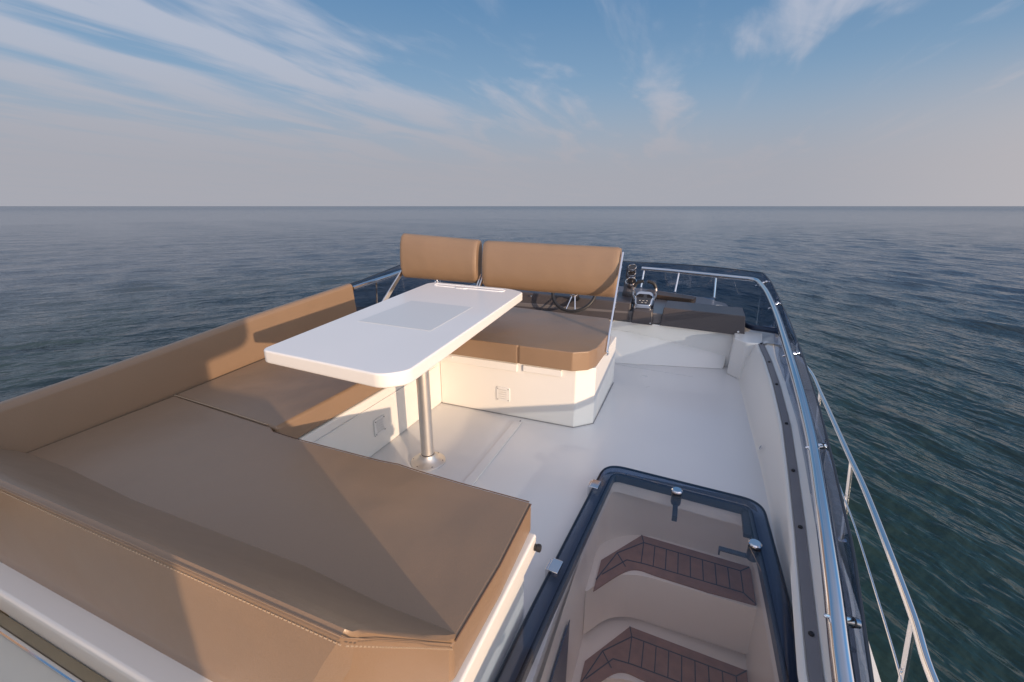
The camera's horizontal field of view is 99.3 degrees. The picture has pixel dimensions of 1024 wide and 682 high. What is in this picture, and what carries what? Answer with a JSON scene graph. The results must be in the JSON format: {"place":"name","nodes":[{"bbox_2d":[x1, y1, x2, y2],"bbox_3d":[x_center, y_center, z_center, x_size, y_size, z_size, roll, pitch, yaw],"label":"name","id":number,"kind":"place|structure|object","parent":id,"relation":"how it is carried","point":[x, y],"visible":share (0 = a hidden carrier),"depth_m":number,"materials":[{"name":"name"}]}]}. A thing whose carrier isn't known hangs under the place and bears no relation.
{"place":"outdoors","nodes":[
{"label":"outdoors","id":0,"kind":"place"},
{"bbox_2d":[0,206,1023,681],"bbox_3d":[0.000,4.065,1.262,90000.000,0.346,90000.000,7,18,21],"label":"sea","id":1,"kind":"structure","parent":0,"point":[906,324],"depth_m":19.72,"materials":[{"name":"liquid"}]},
{"bbox_2d":[536,558,880,681],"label":"motor yacht","id":2,"kind":"object","parent":1,"relation":"on","point":[863,667],"visible":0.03,"depth_m":3.36,"materials":[{"name":"white"}]},
{"bbox_2d":[471,283,860,681],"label":"flybridge moulding","id":3,"kind":"object","parent":2,"relation":"on","point":[751,360],"visible":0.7,"depth_m":2.27,"materials":[{"name":"white plastic"}]},
{"bbox_2d":[0,562,211,681],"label":"aft moulding","id":4,"kind":"object","parent":3,"relation":"attached to","point":[47,635],"visible":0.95,"depth_m":0.99,"materials":[{"name":"white plastic"}]},
{"bbox_2d":[297,362,441,457],"bbox_3d":[-1.004,0.291,2.882,0.922,0.335,2.110,7,18,21],"label":"settee locker","id":5,"kind":"object","parent":3,"relation":"on","point":[371,425],"visible":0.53,"depth_m":2.35,"materials":[{"name":"white plastic"}]},
{"bbox_2d":[0,283,356,452],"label":"side cushion","id":6,"kind":"object","parent":5,"relation":"on","point":[44,416],"visible":0.59,"depth_m":2.01,"materials":[{"name":"brown leather"}]},
{"bbox_2d":[174,359,382,438],"bbox_3d":[-0.983,0.077,2.820,0.856,0.106,2.006,7,18,21],"label":"settee cushion","id":7,"kind":"object","parent":5,"relation":"on","point":[292,402],"visible":0.32,"depth_m":2.07,"materials":[{"name":"brown leather"}]},
{"bbox_2d":[349,261,873,681],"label":"windscreen","id":8,"kind":"object","parent":3,"relation":"attached to","point":[780,306],"visible":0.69,"depth_m":1.48,"materials":[{"name":"glass"}]},
{"bbox_2d":[352,270,440,303],"bbox_3d":[-0.588,-0.611,4.565,0.532,0.425,2.721,13,22,36],"label":"handrail","id":9,"kind":"object","parent":8,"relation":"attached to","point":[372,281],"visible":0.36,"depth_m":3.63,"materials":[{"name":"metal"}]},
{"bbox_2d":[639,266,861,681],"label":"handrail","id":10,"kind":"object","parent":8,"relation":"attached to","point":[839,621],"visible":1,"depth_m":1.36,"materials":[{"name":"metal"}]},
{"bbox_2d":[512,286,744,334],"bbox_3d":[1.041,-0.486,4.541,2.417,0.260,1.404,7,18,21],"label":"helm console","id":11,"kind":"object","parent":3,"relation":"on","point":[670,309],"visible":0.76,"depth_m":3.91,"materials":[{"name":"metal"}]},
{"bbox_2d":[551,293,596,312],"bbox_3d":[0.559,-0.445,3.912,0.421,0.343,0.265,7,18,21],"label":"steering wheel","id":12,"kind":"object","parent":11,"relation":"attached to","point":[577,298],"visible":0.41,"depth_m":3.87,"materials":[{"name":"black rubber"}]},
{"bbox_2d":[622,264,636,303],"bbox_3d":[1.103,-0.548,4.104,0.149,0.364,0.215,0,17,1],"label":"gauge stack","id":13,"kind":"object","parent":11,"relation":"on","point":[630,280],"visible":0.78,"depth_m":4.05,"materials":[{"name":"metal"}]},
{"bbox_2d":[632,279,657,309],"bbox_3d":[1.181,-0.416,3.876,0.215,0.267,0.173,7,18,21],"label":"throttle control","id":14,"kind":"object","parent":11,"relation":"on","point":[644,300],"visible":1,"depth_m":3.85,"materials":[{"name":"metal"}]},
{"bbox_2d":[793,351,939,681],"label":"side deck rail","id":15,"kind":"object","parent":2,"relation":"on","point":[915,632],"visible":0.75,"depth_m":3.08,"materials":[{"name":"metal"}]},
{"bbox_2d":[0,0,1023,205],"label":"sky","id":16,"kind":"structure","parent":0,"point":[103,102],"materials":[{"name":"blue"}]},
{"bbox_2d":[368,363,862,681],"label":"deck","id":17,"kind":"structure","parent":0,"point":[695,428],"depth_m":2.45,"materials":[{"name":"white plastic"}]},
{"bbox_2d":[264,282,521,471],"bbox_3d":[-0.497,0.192,2.495,0.779,0.754,1.771,5,18,16],"label":"table","id":18,"kind":"object","parent":17,"relation":"on","point":[410,336],"visible":1,"depth_m":2.00,"materials":[{"name":"white plastic"}]},
{"bbox_2d":[450,533,541,681],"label":"sunpad locker","id":19,"kind":"object","parent":17,"relation":"on","point":[483,660],"visible":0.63,"depth_m":1.19,"materials":[{"name":"white plastic"}]},
{"bbox_2d":[28,397,531,681],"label":"sunpad cushion","id":20,"kind":"object","parent":19,"relation":"on","point":[439,551],"visible":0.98,"depth_m":1.31,"materials":[{"name":"brown leather"}]},
{"bbox_2d":[0,449,455,681],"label":"aft bolster","id":21,"kind":"object","parent":20,"relation":"on","point":[212,605],"visible":1,"depth_m":0.81,"materials":[{"name":"brown leather"}]},
{"bbox_2d":[381,233,623,427],"bbox_3d":[-0.196,-0.202,3.209,1.860,1.083,0.980,7,18,21],"label":"helm bench","id":22,"kind":"object","parent":17,"relation":"on","point":[556,368],"visible":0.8,"depth_m":2.95,"materials":[{"name":"brown leather"}]},
{"bbox_2d":[462,364,691,486],"bbox_3d":[0.403,0.445,2.938,2.282,0.008,0.583,-15,23,-40],"label":"deck seam","id":23,"kind":"object","parent":17,"relation":"on","point":[480,468],"visible":0.88,"depth_m":2.38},
{"bbox_2d":[493,466,798,681],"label":"companionway hatch","id":24,"kind":"object","parent":17,"relation":"on","point":[749,516],"visible":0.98,"depth_m":1.64,"materials":[{"name":"plastic"}]},
{"bbox_2d":[540,492,774,681],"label":"companionway stairs","id":25,"kind":"structure","parent":17,"relation":"attached to","point":[656,593],"depth_m":2.02,"materials":[{"name":"white plastic"}]}
]}

